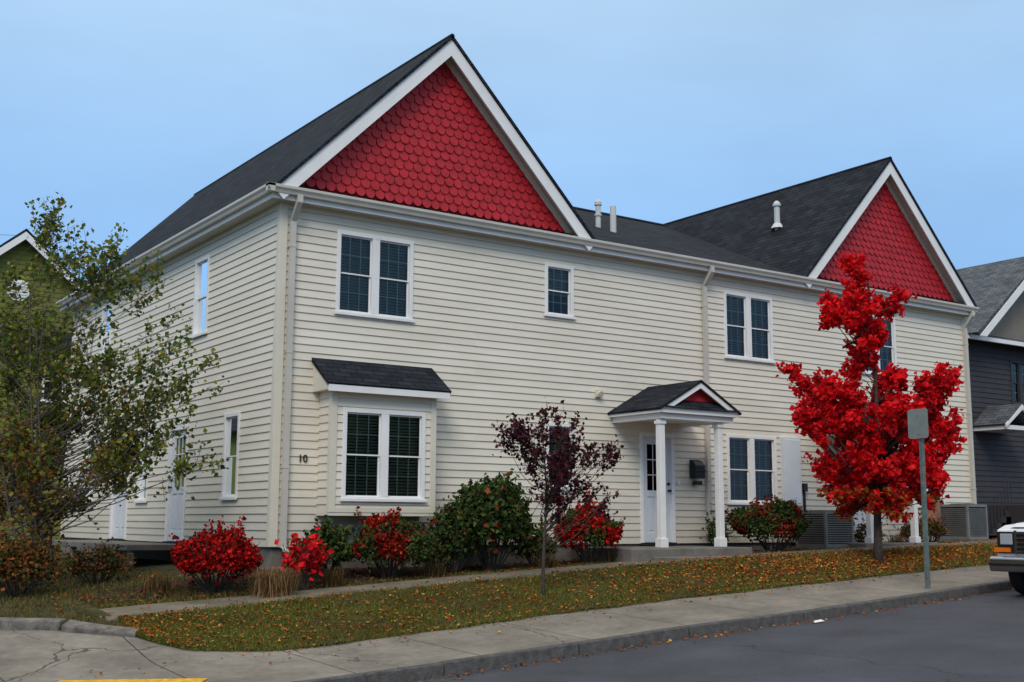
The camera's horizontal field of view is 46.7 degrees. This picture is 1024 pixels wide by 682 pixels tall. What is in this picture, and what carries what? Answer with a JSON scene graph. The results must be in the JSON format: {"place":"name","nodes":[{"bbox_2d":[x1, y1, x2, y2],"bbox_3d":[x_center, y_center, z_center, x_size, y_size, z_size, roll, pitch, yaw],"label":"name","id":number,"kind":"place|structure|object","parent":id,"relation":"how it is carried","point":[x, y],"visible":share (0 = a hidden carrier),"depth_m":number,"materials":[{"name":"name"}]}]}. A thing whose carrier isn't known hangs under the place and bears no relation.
{"place":"outdoors","nodes":[
{"label":"outdoors","id":0,"kind":"place"},
{"bbox_2d":[0,234,75,332],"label":"gable wall","id":1,"kind":"structure","parent":0,"point":[14,252],"depth_m":35.87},
{"bbox_2d":[0,579,125,626],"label":"back lawn","id":2,"kind":"structure","parent":0,"point":[91,609],"depth_m":15.26,"materials":[{"name":"plant"}]},
{"bbox_2d":[0,519,77,597],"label":"shrub","id":3,"kind":"object","parent":2,"relation":"on","point":[35,561],"visible":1,"depth_m":16.48,"materials":[{"name":"brown plant"}]},
{"bbox_2d":[0,192,229,586],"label":"young birch tree","id":4,"kind":"object","parent":2,"relation":"on","point":[21,453],"visible":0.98,"depth_m":18.00,"materials":[{"name":"green plant"}]},
{"bbox_2d":[0,553,352,628],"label":"leaf litter","id":5,"kind":"object","parent":2,"relation":"on","point":[149,598],"visible":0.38,"depth_m":16.07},
{"bbox_2d":[0,552,346,627],"bbox_3d":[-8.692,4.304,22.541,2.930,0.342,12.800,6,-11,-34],"label":"side lawn","id":6,"kind":"structure","parent":0,"point":[157,565],"depth_m":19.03,"materials":[{"name":"plant"}]},
{"bbox_2d":[61,536,142,586],"bbox_3d":[-6.105,3.289,17.631,1.139,0.767,0.929,6,-11,-34],"label":"shrub","id":7,"kind":"object","parent":6,"relation":"on","point":[84,566],"visible":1,"depth_m":17.46,"materials":[{"name":"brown plant"}]},
{"bbox_2d":[48,540,174,567],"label":"side deck","id":8,"kind":"structure","parent":6,"relation":"on","point":[135,546],"depth_m":21.49,"materials":[{"name":"wood"}]},
{"bbox_2d":[340,237,406,316],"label":"window blinds","id":9,"kind":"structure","parent":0,"point":[345,265],"depth_m":19.81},
{"bbox_2d":[0,564,1008,681],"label":"sidewalk","id":10,"kind":"structure","parent":0,"point":[39,656],"depth_m":13.85,"materials":[{"name":"concrete"}]},
{"bbox_2d":[0,617,139,637],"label":"stone edging","id":11,"kind":"object","parent":10,"relation":"on","point":[53,624],"visible":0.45,"depth_m":13.99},
{"bbox_2d":[58,678,206,681],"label":"yellow curb ramp pad","id":12,"kind":"object","parent":10,"relation":"on","point":[162,680],"visible":1,"depth_m":11.90,"materials":[{"name":"paint"}]},
{"bbox_2d":[907,408,930,588],"bbox_3d":[6.375,2.531,18.379,0.102,2.960,0.380,6,-11,-34],"label":"street sign","id":13,"kind":"object","parent":10,"relation":"on","point":[917,423],"visible":0.9,"depth_m":18.43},
{"bbox_2d":[58,551,957,681],"bbox_3d":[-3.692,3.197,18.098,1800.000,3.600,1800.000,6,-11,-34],"label":"ground","id":14,"kind":"structure","parent":0,"point":[438,662],"depth_m":19.11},
{"bbox_2d":[0,338,71,549],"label":"wall","id":15,"kind":"structure","parent":14,"relation":"on","point":[57,535],"depth_m":35.37,"materials":[{"name":"green"}]},
{"bbox_2d":[62,537,922,575],"bbox_3d":[0.220,5.126,28.014,17.920,0.900,12.000,6,-11,-34],"label":"foundation","id":16,"kind":"object","parent":14,"relation":"on","point":[272,557],"visible":0.09,"depth_m":20.83,"materials":[{"name":"concrete"}]},
{"bbox_2d":[60,202,971,546],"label":"corner boards","id":17,"kind":"object","parent":16,"relation":"on","point":[276,378],"visible":0.74,"depth_m":18.53,"materials":[{"name":"wood"}]},
{"bbox_2d":[62,210,277,546],"bbox_3d":[-7.144,1.197,23.396,0.020,5.420,12.060,6,-11,-34],"label":"siding","id":18,"kind":"object","parent":17,"relation":"attached to","point":[238,336],"visible":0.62,"depth_m":20.66,"materials":[{"name":"plastic"}]},
{"bbox_2d":[112,443,126,538],"bbox_3d":[-8.040,3.068,24.482,0.045,2.000,0.940,6,-11,-34],"label":"door","id":19,"kind":"structure","parent":18,"relation":"attached to","point":[118,521],"depth_m":24.45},
{"bbox_2d":[164,424,188,540],"bbox_3d":[-6.104,2.616,21.723,0.115,2.120,1.000,6,-11,-34],"label":"door frame","id":20,"kind":"object","parent":18,"relation":"attached to","point":[167,509],"visible":0.36,"depth_m":21.93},
{"bbox_2d":[168,430,185,540],"bbox_3d":[-6.092,2.647,21.727,0.045,2.020,0.840,6,-11,-34],"label":"door","id":21,"kind":"structure","parent":20,"relation":"in","point":[176,512],"depth_m":21.79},
{"bbox_2d":[190,254,210,338],"bbox_3d":[-5.622,-0.801,21.526,0.120,1.460,0.760,6,-11,-34],"label":"window trim","id":22,"kind":"structure","parent":18,"relation":"attached to","point":[195,305],"depth_m":21.66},
{"bbox_2d":[198,261,207,332],"bbox_3d":[-5.597,-0.801,21.544,0.022,1.270,0.516,6,-11,-34],"label":"window glass","id":23,"kind":"object","parent":22,"relation":"in","point":[202,290],"visible":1,"depth_m":21.61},
{"bbox_2d":[219,411,240,499],"bbox_3d":[-4.652,1.913,19.691,0.120,1.450,0.730,6,-11,-34],"label":"window trim","id":24,"kind":"structure","parent":18,"relation":"attached to","point":[224,471],"depth_m":19.79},
{"bbox_2d":[227,418,237,493],"bbox_3d":[-4.626,1.913,19.709,0.022,1.260,0.486,6,-11,-34],"label":"window glass","id":25,"kind":"object","parent":24,"relation":"in","point":[232,440],"visible":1,"depth_m":19.76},
{"bbox_2d":[62,198,968,316],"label":"soffit","id":26,"kind":"structure","parent":17,"relation":"on","point":[269,203],"depth_m":21.57,"materials":[{"name":"plastic"}]},
{"bbox_2d":[60,192,969,314],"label":"fascia","id":27,"kind":"structure","parent":26,"relation":"on","point":[385,214],"depth_m":21.61,"materials":[{"name":"wood"}]},
{"bbox_2d":[56,182,275,307],"bbox_3d":[-7.377,-1.643,23.622,0.115,0.125,12.715,6,-11,-34],"label":"gutter","id":28,"kind":"object","parent":27,"relation":"attached to","point":[227,210],"visible":0.78,"depth_m":20.88,"materials":[{"name":"metal"}]},
{"bbox_2d":[88,36,452,281],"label":"roof","id":29,"kind":"structure","parent":27,"relation":"on","point":[282,161],"depth_m":22.77,"materials":[{"name":"black"}]},
{"bbox_2d":[194,33,454,194],"bbox_3d":[-4.685,-4.597,25.999,0.090,0.078,12.720,6,-11,-34],"label":"ridge cap","id":30,"kind":"object","parent":29,"relation":"on","point":[419,54],"visible":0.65,"depth_m":24.35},
{"bbox_2d":[278,40,451,198],"bbox_3d":[-2.389,-3.772,19.708,3.210,3.390,0.030,6,-11,-34],"label":"rake board","id":31,"kind":"object","parent":29,"relation":"attached to","point":[350,133],"visible":1,"depth_m":19.67,"materials":[{"name":"wood"}]},
{"bbox_2d":[337,37,595,238],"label":"roof","id":32,"kind":"structure","parent":27,"relation":"on","point":[511,121],"depth_m":21.47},
{"bbox_2d":[451,40,592,250],"bbox_3d":[0.241,-3.485,21.524,3.210,3.390,0.030,6,-11,-34],"label":"rake board","id":33,"kind":"object","parent":32,"relation":"attached to","point":[504,123],"visible":1,"depth_m":21.43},
{"bbox_2d":[266,182,978,312],"bbox_3d":[3.773,-1.584,23.721,18.515,0.125,0.115,6,-11,-34],"label":"gutter front","id":34,"kind":"object","parent":27,"relation":"attached to","point":[404,210],"visible":1,"depth_m":21.74,"materials":[{"name":"metal"}]},
{"bbox_2d":[575,209,793,274],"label":"roof","id":35,"kind":"structure","parent":27,"relation":"on","point":[646,235],"depth_m":27.08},
{"bbox_2d":[299,73,572,234],"bbox_3d":[-1.267,-3.588,20.889,6.292,3.175,0.096,6,-11,-34],"label":"gable backing","id":36,"kind":"object","parent":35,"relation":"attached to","point":[335,191],"visible":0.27,"depth_m":20.47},
{"bbox_2d":[300,62,571,231],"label":"fishscale shingles","id":37,"kind":"object","parent":36,"relation":"attached to","point":[519,202],"visible":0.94,"depth_m":20.78,"materials":[{"name":"wood"}]},
{"bbox_2d":[445,58,572,233],"bbox_3d":[-0.042,-3.576,21.664,2.887,2.914,0.040,6,-11,-34],"label":"rake frieze","id":38,"kind":"object","parent":36,"relation":"attached to","point":[502,138],"visible":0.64,"depth_m":21.61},
{"bbox_2d":[449,57,576,235],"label":"rake soffit","id":39,"kind":"structure","parent":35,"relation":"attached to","point":[511,144],"depth_m":21.65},
{"bbox_2d":[816,276,958,303],"bbox_3d":[8.622,-2.497,27.715,6.060,3.152,0.096,6,-11,-34],"label":"gable backing","id":40,"kind":"object","parent":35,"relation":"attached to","point":[940,299],"visible":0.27,"depth_m":28.06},
{"bbox_2d":[817,183,953,301],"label":"fishscale shingles","id":41,"kind":"object","parent":40,"relation":"attached to","point":[881,235],"visible":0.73,"depth_m":27.75,"materials":[{"name":"wood"}]},
{"bbox_2d":[884,179,958,302],"bbox_3d":[9.800,-2.490,28.457,2.784,2.891,0.040,6,-11,-34],"label":"rake frieze","id":42,"kind":"object","parent":40,"relation":"attached to","point":[916,233],"visible":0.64,"depth_m":28.43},
{"bbox_2d":[665,159,890,276],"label":"roof","id":43,"kind":"structure","parent":27,"relation":"on","point":[816,215],"depth_m":28.30,"materials":[{"name":"black"}]},
{"bbox_2d":[664,156,891,224],"bbox_3d":[5.200,-3.498,32.820,0.090,0.078,12.720,6,-11,-34],"label":"ridge cap","id":44,"kind":"object","parent":43,"relation":"on","point":[869,163],"visible":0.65,"depth_m":30.27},
{"bbox_2d":[805,162,890,287],"bbox_3d":[7.544,-2.676,26.564,3.090,3.370,0.030,6,-11,-34],"label":"rake board","id":45,"kind":"object","parent":43,"relation":"attached to","point":[847,227],"visible":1,"depth_m":26.55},
{"bbox_2d":[890,158,977,306],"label":"roof","id":46,"kind":"structure","parent":27,"relation":"on","point":[933,232],"depth_m":28.28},
{"bbox_2d":[887,175,965,304],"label":"rake soffit","id":47,"kind":"structure","parent":46,"relation":"attached to","point":[924,238],"depth_m":28.43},
{"bbox_2d":[890,162,975,313],"bbox_3d":[10.081,-2.400,28.316,3.100,3.370,0.030,6,-11,-34],"label":"rake board","id":48,"kind":"object","parent":46,"relation":"attached to","point":[929,236],"visible":1,"depth_m":28.22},
{"bbox_2d":[75,203,961,319],"bbox_3d":[0.329,-1.388,23.923,21.553,0.090,9.910,0,-9,-1],"label":"frieze","id":49,"kind":"object","parent":17,"relation":"attached to","point":[268,211],"visible":0.86,"depth_m":21.83,"materials":[{"name":"wood"}]},
{"bbox_2d":[277,209,970,546],"bbox_3d":[3.693,1.272,23.593,17.980,5.420,0.020,6,-11,-34],"label":"siding front","id":50,"kind":"object","parent":17,"relation":"attached to","point":[485,339],"visible":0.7,"depth_m":21.77,"materials":[{"name":"plastic"}]},
{"bbox_2d":[279,194,302,551],"bbox_3d":[-3.440,0.482,18.463,0.110,5.620,0.305,6,-11,-34],"label":"downspout","id":51,"kind":"object","parent":50,"relation":"attached to","point":[288,352],"visible":0.94,"depth_m":18.52,"materials":[{"name":"metal"}]},
{"bbox_2d":[316,391,328,511],"bbox_3d":[-2.942,1.729,18.570,0.020,1.890,0.450,6,-11,-34],"label":"bay siding","id":52,"kind":"object","parent":50,"relation":"attached to","point":[322,452],"visible":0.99,"depth_m":18.61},
{"bbox_2d":[340,236,407,315],"bbox_3d":[-2.497,-1.029,20.040,1.440,1.390,0.645,6,-11,-34],"label":"interior window","id":53,"kind":"structure","parent":50,"relation":"attached to","point":[368,277],"depth_m":20.40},
{"bbox_2d":[334,229,414,322],"bbox_3d":[-2.281,-1.065,19.732,1.500,1.410,0.120,6,-11,-34],"label":"window trim","id":54,"kind":"structure","parent":50,"relation":"attached to","point":[374,282],"depth_m":19.70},
{"bbox_2d":[340,235,408,317],"bbox_3d":[-2.297,-1.064,19.756,1.300,1.264,0.042,6,-11,-34],"label":"sash window","id":55,"kind":"structure","parent":54,"relation":"in","point":[369,276],"depth_m":19.78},
{"bbox_2d":[312,358,451,393],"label":"bay roof","id":56,"kind":"structure","parent":50,"relation":"attached to","point":[351,373],"depth_m":19.14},
{"bbox_2d":[328,384,449,398],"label":"bay fascia","id":57,"kind":"structure","parent":56,"relation":"attached to","point":[383,391],"depth_m":18.88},
{"bbox_2d":[335,397,430,507],"bbox_3d":[-2.037,1.785,18.911,1.860,1.890,0.020,6,-11,-34],"label":"bay siding front","id":58,"kind":"object","parent":50,"relation":"attached to","point":[347,402],"visible":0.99,"depth_m":18.89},
{"bbox_2d":[326,391,436,512],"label":"bay trim","id":59,"kind":"structure","parent":58,"relation":"attached to","point":[332,451],"depth_m":18.66,"materials":[{"name":"wood"}]},
{"bbox_2d":[345,414,418,494],"bbox_3d":[-2.260,1.867,19.220,1.500,1.440,0.645,6,-11,-34],"label":"window interior bay","id":60,"kind":"object","parent":58,"relation":"attached to","point":[377,454],"depth_m":19.59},
{"bbox_2d":[345,414,418,495],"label":"window blinds","id":61,"kind":"object","parent":60,"relation":"attached to","point":[362,428],"depth_m":18.99,"materials":[{"name":"plastic"}]},
{"bbox_2d":[340,407,426,502],"bbox_3d":[-2.043,1.831,18.912,1.560,1.460,0.120,6,-11,-34],"label":"window frame","id":62,"kind":"object","parent":58,"relation":"attached to","point":[383,464],"depth_m":18.88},
{"bbox_2d":[346,414,418,495],"bbox_3d":[-2.066,1.833,18.945,1.316,1.270,0.032,6,-11,-34],"label":"window muntins bay","id":63,"kind":"object","parent":62,"relation":"attached to","point":[396,476],"depth_m":18.86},
{"bbox_2d":[345,412,420,497],"bbox_3d":[-2.060,1.831,18.936,1.360,1.314,0.042,6,-11,-34],"label":"window sash bay","id":64,"kind":"object","parent":62,"relation":"attached to","point":[378,455],"depth_m":18.95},
{"bbox_2d":[544,262,575,319],"bbox_3d":[0.863,-0.920,21.932,0.730,1.010,0.120,6,-11,-34],"label":"window frame","id":65,"kind":"structure","parent":50,"relation":"attached to","point":[571,294],"depth_m":21.93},
{"bbox_2d":[639,432,675,542],"bbox_3d":[2.766,2.818,22.747,0.880,2.100,0.115,6,-11,-34],"label":"door frame","id":66,"kind":"object","parent":50,"relation":"in","point":[672,486],"visible":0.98,"depth_m":22.79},
{"bbox_2d":[643,437,670,541],"bbox_3d":[2.757,2.850,22.754,0.720,2.000,0.045,6,-11,-34],"label":"door","id":67,"kind":"structure","parent":66,"relation":"in","point":[650,515],"depth_m":22.68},
{"bbox_2d":[701,266,714,537],"bbox_3d":[3.945,1.214,23.573,0.110,5.470,0.305,6,-11,-34],"label":"downspout","id":68,"kind":"object","parent":50,"relation":"attached to","point":[704,306],"visible":0.62,"depth_m":23.72,"materials":[{"name":"metal"}]},
{"bbox_2d":[726,296,767,358],"bbox_3d":[4.704,-0.243,25.011,1.430,1.390,0.645,6,-11,-34],"label":"interior window","id":69,"kind":"structure","parent":50,"relation":"attached to","point":[766,325],"depth_m":25.43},
{"bbox_2d":[723,290,775,363],"bbox_3d":[4.920,-0.279,24.703,1.490,1.410,0.120,6,-11,-34],"label":"window frame","id":70,"kind":"structure","parent":50,"relation":"attached to","point":[748,341],"depth_m":24.68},
{"bbox_2d":[729,439,771,499],"bbox_3d":[4.687,2.678,24.563,1.440,1.400,0.645,6,-11,-34],"label":"interior window","id":71,"kind":"structure","parent":50,"relation":"attached to","point":[745,456],"depth_m":24.99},
{"bbox_2d":[726,434,777,504],"bbox_3d":[4.904,2.642,24.256,1.500,1.420,0.120,6,-11,-34],"label":"window frame","id":72,"kind":"structure","parent":50,"relation":"attached to","point":[751,474],"depth_m":24.22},
{"bbox_2d":[729,439,770,500],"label":"window blinds","id":73,"kind":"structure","parent":72,"relation":"in","point":[757,462],"depth_m":24.33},
{"bbox_2d":[779,437,801,505],"bbox_3d":[5.842,2.732,24.825,0.520,1.420,0.130,6,-11,-34],"label":"utility cabinet","id":74,"kind":"object","parent":50,"relation":"attached to","point":[790,468],"visible":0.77,"depth_m":24.75,"materials":[{"name":"metal"}]},
{"bbox_2d":[963,311,976,503],"bbox_3d":[11.109,1.946,28.526,0.110,5.370,0.305,6,-11,-34],"label":"downspout","id":75,"kind":"object","parent":50,"relation":"attached to","point":[969,407],"visible":0.81,"depth_m":28.64,"materials":[{"name":"metal"}]},
{"bbox_2d":[639,444,676,544],"bbox_3d":[2.624,2.863,22.945,0.880,2.130,0.660,6,-11,-34],"label":"interior door","id":76,"kind":"structure","parent":16,"relation":"on","point":[650,480],"depth_m":23.47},
{"bbox_2d":[865,498,920,542],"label":"porch columns","id":77,"kind":"structure","parent":16,"relation":"on","point":[914,537],"depth_m":24.96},
{"bbox_2d":[295,580,1012,681],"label":"kerb","id":78,"kind":"structure","parent":14,"relation":"on","point":[482,662],"depth_m":14.35,"materials":[{"name":"concrete"}]},
{"bbox_2d":[573,546,751,562],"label":"porch slab","id":79,"kind":"structure","parent":14,"relation":"on","point":[634,553],"depth_m":20.74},
{"bbox_2d":[968,339,1023,504],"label":"wall front","id":80,"kind":"structure","parent":14,"relation":"on","point":[999,460],"depth_m":34.43,"materials":[{"name":"grey"}]},
{"bbox_2d":[973,404,1023,432],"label":"entry trim","id":81,"kind":"structure","parent":80,"relation":"attached to","point":[1006,428],"depth_m":33.34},
{"bbox_2d":[973,403,1021,426],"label":"entry roof","id":82,"kind":"structure","parent":81,"relation":"on","point":[996,415],"depth_m":33.56,"materials":[{"name":"grey"}]},
{"bbox_2d":[979,282,1023,339],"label":"gable wall","id":83,"kind":"structure","parent":80,"relation":"on","point":[1010,323],"depth_m":35.42,"materials":[{"name":"beige"}]},
{"bbox_2d":[987,479,1023,538],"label":"entry stairs","id":84,"kind":"structure","parent":14,"relation":"on","point":[1000,516],"depth_m":32.32,"materials":[{"name":"grey"}]},
{"bbox_2d":[0,0,1023,279],"label":"sky","id":85,"kind":"structure","parent":0,"point":[658,111],"materials":[{"name":"blue"}]},
{"bbox_2d":[71,534,996,608],"bbox_3d":[19.517,5.488,34.528,62.950,2.172,5.200,6,-11,-34],"label":"garden bed","id":86,"kind":"object","parent":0,"point":[378,577],"visible":0.1,"depth_m":17.54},
{"bbox_2d":[169,515,263,594],"bbox_3d":[-4.173,2.995,16.594,1.294,1.139,1.154,0,-9,2],"label":"burning bush","id":87,"kind":"object","parent":86,"relation":"on","point":[230,550],"visible":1,"depth_m":16.44,"materials":[{"name":"red plant"}]},
{"bbox_2d":[246,566,307,597],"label":"ornamental grass","id":88,"kind":"object","parent":86,"relation":"on","point":[276,582],"depth_m":16.22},
{"bbox_2d":[274,523,334,590],"bbox_3d":[-2.966,3.112,16.982,0.760,1.033,0.664,6,-11,-34],"label":"burning bush","id":89,"kind":"object","parent":86,"relation":"on","point":[296,557],"visible":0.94,"depth_m":16.90,"materials":[{"name":"red plant"}]},
{"bbox_2d":[302,514,354,577],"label":"green shrub","id":90,"kind":"object","parent":86,"relation":"on","point":[336,540],"visible":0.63,"depth_m":17.72,"materials":[{"name":"green plant"}]},
{"bbox_2d":[349,506,437,578],"bbox_3d":[-1.817,3.106,18.226,1.259,1.136,1.220,-5,-10,29],"label":"burning bush","id":91,"kind":"object","parent":86,"relation":"on","point":[393,536],"visible":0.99,"depth_m":18.00,"materials":[{"name":"red plant"}]},
{"bbox_2d":[427,502,484,573],"bbox_3d":[-0.939,3.156,18.975,0.977,1.171,0.829,6,-11,-34],"label":"shrub","id":92,"kind":"object","parent":86,"relation":"on","point":[450,542],"visible":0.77,"depth_m":18.79,"materials":[{"name":"green plant"}]},
{"bbox_2d":[434,468,541,570],"bbox_3d":[-0.397,2.940,19.427,1.941,1.684,1.503,6,-11,-34],"label":"rhododendron shrub","id":93,"kind":"object","parent":86,"relation":"on","point":[494,509],"visible":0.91,"depth_m":19.10,"materials":[{"name":"green plant"}]},
{"bbox_2d":[513,516,559,566],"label":"shrub","id":94,"kind":"object","parent":86,"relation":"on","point":[530,547],"visible":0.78,"depth_m":19.87,"materials":[{"name":"green plant"}]},
{"bbox_2d":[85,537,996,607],"bbox_3d":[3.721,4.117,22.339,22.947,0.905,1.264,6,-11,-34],"label":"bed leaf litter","id":95,"kind":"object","parent":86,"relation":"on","point":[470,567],"visible":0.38,"depth_m":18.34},
{"bbox_2d":[790,510,853,550],"bbox_3d":[6.414,3.921,24.331,1.010,0.885,0.960,6,-11,-34],"label":"air conditioner","id":96,"kind":"object","parent":95,"relation":"on","point":[825,529],"visible":0.78,"depth_m":24.02,"materials":[{"name":"metal"}]},
{"bbox_2d":[936,504,993,541],"bbox_3d":[10.347,4.206,27.160,0.910,0.945,0.910,6,-11,-34],"label":"air conditioner","id":97,"kind":"object","parent":95,"relation":"on","point":[966,522],"visible":0.93,"depth_m":26.91,"materials":[{"name":"metal"}]},
{"bbox_2d":[552,490,625,563],"bbox_3d":[1.298,3.234,20.520,1.305,1.289,1.177,0,-9,2],"label":"burning bush","id":98,"kind":"object","parent":86,"relation":"on","point":[602,531],"visible":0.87,"depth_m":20.18,"materials":[{"name":"red plant"}]},
{"bbox_2d":[724,494,812,551],"bbox_3d":[5.081,3.561,23.052,2.179,1.172,1.266,6,-11,-34],"label":"barberry shrub","id":99,"kind":"object","parent":86,"relation":"on","point":[757,521],"visible":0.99,"depth_m":22.67,"materials":[{"name":"green plant"}]},
{"bbox_2d":[94,539,995,608],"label":"bed edge grass","id":100,"kind":"structure","parent":0,"point":[365,583],"depth_m":17.79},
{"bbox_2d":[99,540,996,621],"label":"footpath","id":101,"kind":"structure","parent":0,"point":[138,609],"depth_m":16.98,"materials":[{"name":"concrete"}]},
{"bbox_2d":[117,541,997,651],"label":"lawn","id":102,"kind":"structure","parent":0,"point":[502,601],"depth_m":16.73,"materials":[{"name":"plant"}]},
{"bbox_2d":[491,400,623,594],"bbox_3d":[0.661,2.294,17.251,1.953,2.990,1.136,-1,-9,11],"label":"purple plum tree","id":103,"kind":"object","parent":102,"relation":"on","point":[520,435],"visible":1,"depth_m":17.22,"materials":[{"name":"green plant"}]},
{"bbox_2d":[118,541,997,647],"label":"fallen leaves","id":104,"kind":"object","parent":102,"relation":"on","point":[279,617],"visible":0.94,"depth_m":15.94,"materials":[{"name":"orange plant"}]},
{"bbox_2d":[775,252,966,562],"bbox_3d":[6.623,1.220,21.827,3.164,5.854,2.084,-4,-10,25],"label":"red maple tree","id":105,"kind":"object","parent":102,"relation":"on","point":[870,466],"visible":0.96,"depth_m":21.49,"materials":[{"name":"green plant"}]},
{"bbox_2d":[654,418,726,547],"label":"porch columns","id":106,"kind":"structure","parent":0,"point":[662,540],"depth_m":21.25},
{"bbox_2d":[609,408,738,427],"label":"porch beams","id":107,"kind":"structure","parent":106,"relation":"on","point":[681,417],"depth_m":21.75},
{"bbox_2d":[607,380,700,414],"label":"porch roof","id":108,"kind":"structure","parent":107,"relation":"on","point":[653,397],"depth_m":21.86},
{"bbox_2d":[663,400,739,412],"bbox_3d":[3.421,1.179,21.686,1.920,0.172,0.177,6,-11,-34],"label":"porch pent","id":109,"kind":"object","parent":107,"relation":"on","point":[698,405],"visible":0.86,"depth_m":21.70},
{"bbox_2d":[413,589,1023,681],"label":"road","id":110,"kind":"structure","parent":0,"point":[977,638],"depth_m":13.00,"materials":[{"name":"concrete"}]},
{"bbox_2d":[408,588,1013,681],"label":"gutter leaves","id":111,"kind":"object","parent":110,"relation":"on","point":[659,642],"visible":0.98,"depth_m":14.79,"materials":[{"name":"orange plant"}]},
{"bbox_2d":[989,522,1023,593],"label":"parked pickup truck","id":112,"kind":"object","parent":110,"relation":"on","point":[1009,549],"visible":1,"depth_m":17.64,"materials":[{"name":"white paint"}]},
{"bbox_2d":[726,296,766,358],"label":"window blinds","id":113,"kind":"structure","parent":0,"point":[762,318],"depth_m":24.78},
{"bbox_2d":[972,333,1023,341],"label":"roof front","id":114,"kind":"structure","parent":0,"point":[1001,338],"depth_m":34.76,"materials":[{"name":"grey"}]},
{"bbox_2d":[956,256,1023,334],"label":"gable roof","id":115,"kind":"structure","parent":114,"relation":"on","point":[992,287],"depth_m":35.37,"materials":[{"name":"grey"}]},
{"bbox_2d":[968,280,1023,346],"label":"trim","id":116,"kind":"structure","parent":114,"relation":"attached to","point":[1004,309],"depth_m":34.03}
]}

